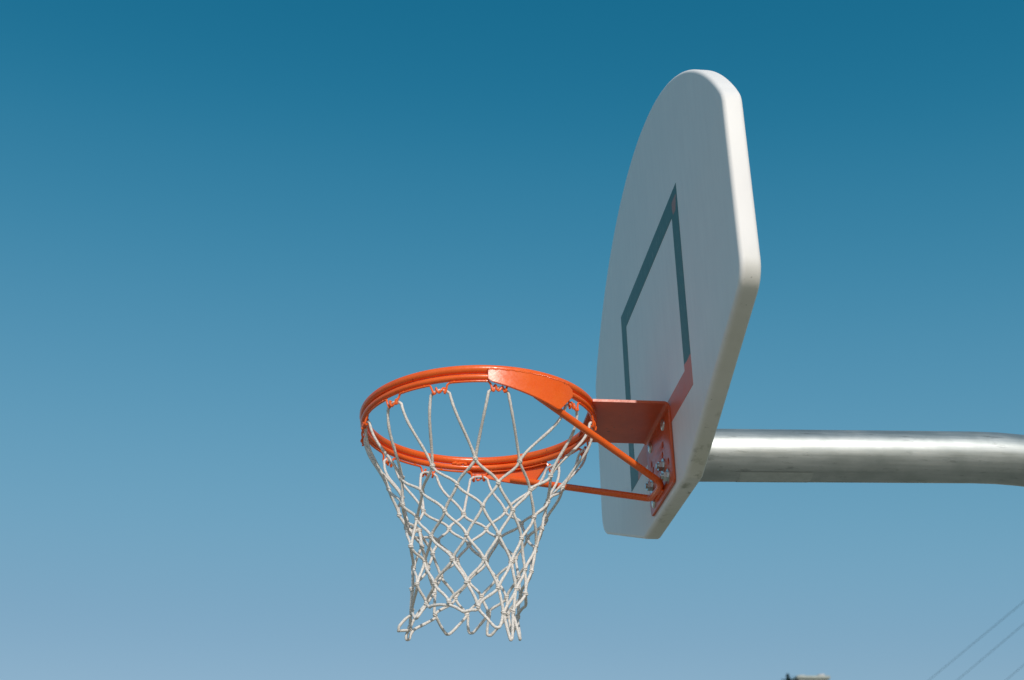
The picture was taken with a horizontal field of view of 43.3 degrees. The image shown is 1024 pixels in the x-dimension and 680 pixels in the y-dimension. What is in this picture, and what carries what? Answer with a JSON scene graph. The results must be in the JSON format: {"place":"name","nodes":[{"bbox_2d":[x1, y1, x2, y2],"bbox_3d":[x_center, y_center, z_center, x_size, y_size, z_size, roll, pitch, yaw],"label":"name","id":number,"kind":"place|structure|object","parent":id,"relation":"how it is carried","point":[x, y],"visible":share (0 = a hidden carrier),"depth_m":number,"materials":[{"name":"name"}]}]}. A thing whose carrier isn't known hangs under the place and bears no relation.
{"place":"outdoors","nodes":[
{"label":"outdoors","id":0,"kind":"place"},
{"bbox_2d":[0,0,1023,679],"label":"sky","id":1,"kind":"structure","parent":0,"point":[226,226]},
{"bbox_2d":[359,69,1023,538],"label":"basketball hoop","id":2,"kind":"object","parent":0,"point":[683,281],"visible":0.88,"depth_m":2.66,"materials":[{"name":"metal"}]},
{"bbox_2d":[363,386,593,640],"bbox_3d":[-0.066,0.395,2.551,0.468,0.451,0.477,2,-27,-6],"label":"basketball net","id":3,"kind":"object","parent":2,"relation":"hanging from","point":[513,623],"visible":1,"depth_m":2.50,"materials":[{"name":"white fabric"}]},
{"bbox_2d":[793,674,829,679],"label":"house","id":4,"kind":"structure","parent":0,"point":[817,677],"depth_m":24.80,"materials":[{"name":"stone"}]},
{"bbox_2d":[929,601,1023,679],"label":"power cable","id":5,"kind":"object","parent":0,"point":[980,637],"visible":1,"depth_m":35.73,"materials":[{"name":"black rubber"}]},
{"bbox_2d":[959,624,1023,678],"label":"power cable","id":6,"kind":"object","parent":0,"point":[991,651],"visible":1,"depth_m":37.24,"materials":[{"name":"black rubber"}]}
]}

